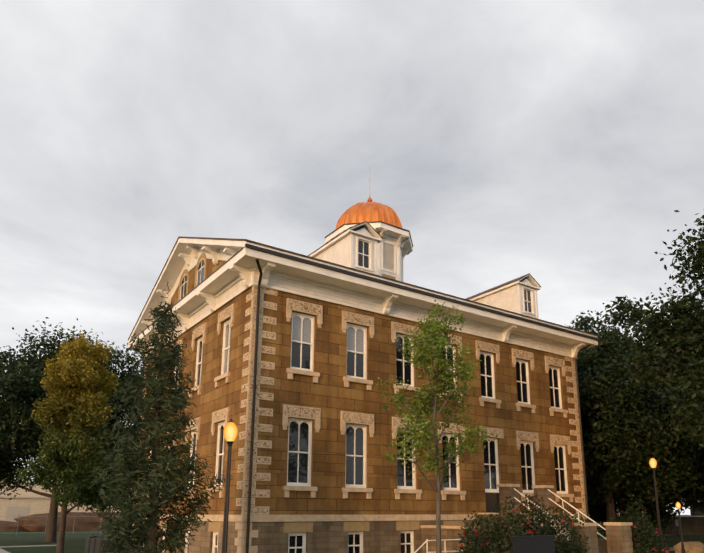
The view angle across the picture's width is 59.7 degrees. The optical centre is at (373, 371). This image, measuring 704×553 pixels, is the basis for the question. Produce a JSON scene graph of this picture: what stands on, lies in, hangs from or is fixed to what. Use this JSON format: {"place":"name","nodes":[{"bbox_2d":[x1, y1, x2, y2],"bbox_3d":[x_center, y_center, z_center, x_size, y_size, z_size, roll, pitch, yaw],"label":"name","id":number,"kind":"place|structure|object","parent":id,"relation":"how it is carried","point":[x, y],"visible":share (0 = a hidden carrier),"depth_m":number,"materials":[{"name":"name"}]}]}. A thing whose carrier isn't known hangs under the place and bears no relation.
{"place":"outdoors","nodes":[
{"label":"outdoors","id":0,"kind":"place"},
{"bbox_2d":[0,515,703,552],"bbox_3d":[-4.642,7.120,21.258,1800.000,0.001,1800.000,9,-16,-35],"label":"ground","id":1,"kind":"structure","parent":0,"point":[74,542],"depth_m":49.84,"materials":[{"name":"green plant"}]},
{"bbox_2d":[0,521,25,531],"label":"dirt mound","id":2,"kind":"object","parent":1,"relation":"on","point":[6,526],"visible":0.27,"depth_m":75.84,"materials":[{"name":"brown soil"}]},
{"bbox_2d":[0,514,101,533],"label":"construction fence","id":3,"kind":"object","parent":1,"relation":"on","point":[46,523],"visible":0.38,"depth_m":65.51,"materials":[{"name":"grey"}]},
{"bbox_2d":[0,481,125,521],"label":"distant shed","id":4,"kind":"structure","parent":1,"relation":"on","point":[25,503],"depth_m":103.26,"materials":[{"name":"grey"}]},
{"bbox_2d":[14,330,124,552],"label":"yellow tree","id":5,"kind":"object","parent":1,"relation":"on","point":[77,384],"visible":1,"depth_m":35.14,"materials":[{"name":"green plant"}]},
{"bbox_2d":[0,317,141,541],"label":"dark tree","id":6,"kind":"object","parent":1,"relation":"on","point":[21,390],"visible":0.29,"depth_m":46.66,"materials":[{"name":"green plant"}]},
{"bbox_2d":[14,512,128,531],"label":"dirt mound","id":7,"kind":"object","parent":1,"relation":"on","point":[88,521],"visible":0.29,"depth_m":76.24,"materials":[{"name":"brown soil"}]},
{"bbox_2d":[84,536,100,552],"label":"ac condenser","id":8,"kind":"object","parent":1,"relation":"on","point":[87,545],"visible":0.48,"depth_m":30.90,"materials":[{"name":"grey metal"}]},
{"bbox_2d":[89,536,105,552],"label":"ac condenser","id":9,"kind":"object","parent":1,"relation":"on","point":[92,544],"visible":0.31,"depth_m":29.96,"materials":[{"name":"grey metal"}]},
{"bbox_2d":[95,537,119,552],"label":"ac condenser","id":10,"kind":"object","parent":1,"relation":"on","point":[99,541],"visible":0.42,"depth_m":28.94,"materials":[{"name":"grey metal"}]},
{"bbox_2d":[84,282,232,552],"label":"pine tree","id":11,"kind":"object","parent":1,"relation":"on","point":[166,484],"visible":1,"depth_m":17.28,"materials":[{"name":"green plant"}]},
{"bbox_2d":[221,419,237,552],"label":"lamp post","id":12,"kind":"object","parent":1,"relation":"on","point":[230,431],"visible":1,"depth_m":14.37,"materials":[{"name":"black metal"}]},
{"bbox_2d":[0,535,673,552],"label":"concrete paths","id":13,"kind":"structure","parent":1,"relation":"on","point":[4,551],"depth_m":40.70,"materials":[{"name":"grey concrete"}]},
{"bbox_2d":[510,535,555,552],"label":"sign","id":14,"kind":"object","parent":13,"relation":"on","point":[535,544],"visible":1,"depth_m":18.50,"materials":[{"name":"black metal"}]},
{"bbox_2d":[127,243,598,552],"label":"building trim","id":15,"kind":"structure","parent":1,"relation":"on","point":[237,273],"depth_m":27.05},
{"bbox_2d":[308,221,382,274],"bbox_3d":[-2.447,-5.142,32.507,1.980,3.255,7.185,9,-16,-35],"label":"dormer","id":16,"kind":"object","parent":15,"relation":"on","point":[355,247],"visible":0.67,"depth_m":30.03,"materials":[{"name":"wood"}]},
{"bbox_2d":[325,195,412,281],"bbox_3d":[-0.258,-8.362,37.239,5.080,9.271,5.080,9,-16,-35],"label":"cupola","id":17,"kind":"object","parent":15,"relation":"on","point":[395,246],"visible":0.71,"depth_m":35.51,"materials":[{"name":"metal"}]},
{"bbox_2d":[466,273,540,318],"bbox_3d":[7.050,-3.551,38.493,1.980,3.255,7.185,9,-16,-35],"label":"dormer","id":18,"kind":"object","parent":15,"relation":"on","point":[518,295],"visible":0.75,"depth_m":36.09,"materials":[{"name":"wood"}]},
{"bbox_2d":[376,299,497,552],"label":"young tree","id":19,"kind":"object","parent":1,"relation":"on","point":[437,342],"visible":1,"depth_m":21.88,"materials":[{"name":"green plant"}]},
{"bbox_2d":[455,496,533,552],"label":"rose bush","id":20,"kind":"object","parent":1,"relation":"on","point":[497,544],"visible":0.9,"depth_m":20.83,"materials":[{"name":"green plant"}]},
{"bbox_2d":[414,484,632,552],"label":"entrance stair","id":21,"kind":"object","parent":1,"relation":"on","point":[617,539],"visible":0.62,"depth_m":25.06,"materials":[{"name":"stone"}]},
{"bbox_2d":[505,491,590,552],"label":"rose bush","id":22,"kind":"object","parent":1,"relation":"on","point":[543,529],"visible":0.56,"depth_m":22.56,"materials":[{"name":"green plant"}]},
{"bbox_2d":[573,507,603,538],"bbox_3d":[10.129,7.790,29.413,2.000,2.482,2.003,9,-16,-35],"label":"shrub","id":23,"kind":"object","parent":1,"relation":"on","point":[586,520],"visible":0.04,"depth_m":29.24,"materials":[{"name":"green plant"}]},
{"bbox_2d":[581,402,626,509],"bbox_3d":[11.440,6.572,41.563,11.135,10.626,10.654,9,-16,-35],"label":"tree","id":24,"kind":"object","parent":1,"relation":"on","point":[599,491],"visible":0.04,"depth_m":39.35,"materials":[{"name":"green plant"}]},
{"bbox_2d":[564,308,690,518],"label":"tree","id":25,"kind":"object","parent":1,"relation":"on","point":[582,323],"depth_m":61.32,"materials":[{"name":"green plant"}]},
{"bbox_2d":[603,494,669,552],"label":"rose bush","id":26,"kind":"object","parent":1,"relation":"on","point":[643,545],"visible":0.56,"depth_m":25.31,"materials":[{"name":"green plant"}]},
{"bbox_2d":[577,327,703,521],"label":"tree","id":27,"kind":"object","parent":1,"relation":"on","point":[626,427],"visible":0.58,"depth_m":37.85,"materials":[{"name":"green plant"}]},
{"bbox_2d":[588,340,703,539],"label":"tree","id":28,"kind":"object","parent":1,"relation":"on","point":[597,514],"visible":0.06,"depth_m":43.47,"materials":[{"name":"green plant"}]},
{"bbox_2d":[597,210,703,452],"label":"tree","id":29,"kind":"object","parent":1,"relation":"on","point":[679,347],"visible":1,"depth_m":28.28,"materials":[{"name":"green plant"}]},
{"bbox_2d":[649,456,664,552],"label":"lamp post","id":30,"kind":"object","parent":1,"relation":"on","point":[653,463],"visible":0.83,"depth_m":29.01,"materials":[{"name":"black metal"}]},
{"bbox_2d":[618,507,703,534],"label":"boundary wall","id":31,"kind":"structure","parent":1,"relation":"on","point":[693,524],"depth_m":63.15,"materials":[{"name":"beige brick"}]},
{"bbox_2d":[675,520,678,537],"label":"sign","id":32,"kind":"object","parent":1,"relation":"on","point":[676,523],"visible":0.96,"depth_m":56.05,"materials":[{"name":"black metal"}]},
{"bbox_2d":[676,501,684,552],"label":"lamp post","id":33,"kind":"object","parent":1,"relation":"on","point":[678,505],"visible":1,"depth_m":30.94,"materials":[{"name":"black metal"}]},
{"bbox_2d":[664,380,703,474],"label":"tree","id":34,"kind":"object","parent":1,"relation":"on","point":[691,445],"visible":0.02,"depth_m":43.51,"materials":[{"name":"green plant"}]},
{"bbox_2d":[674,541,703,552],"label":"boulder","id":35,"kind":"object","parent":1,"relation":"on","point":[694,547],"visible":0.85,"depth_m":33.09,"materials":[{"name":"beige stone"}]},
{"bbox_2d":[681,457,703,513],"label":"tree","id":36,"kind":"object","parent":1,"relation":"on","point":[701,506],"visible":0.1,"depth_m":44.80,"materials":[{"name":"green plant"}]},
{"bbox_2d":[0,0,703,514],"label":"sky","id":37,"kind":"structure","parent":0,"point":[560,143],"materials":[{"name":"grey"}]},
{"bbox_2d":[129,259,586,552],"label":"building walls","id":38,"kind":"structure","parent":0,"point":[327,511],"depth_m":25.35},
{"bbox_2d":[143,311,567,552],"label":"windows","id":39,"kind":"structure","parent":38,"relation":"in","point":[300,430],"depth_m":26.24,"materials":[{"name":"glass"}]},
{"bbox_2d":[128,236,597,343],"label":"building roof","id":40,"kind":"structure","parent":38,"relation":"on","point":[172,268],"depth_m":30.25,"materials":[{"name":"grey metal"}]}
]}

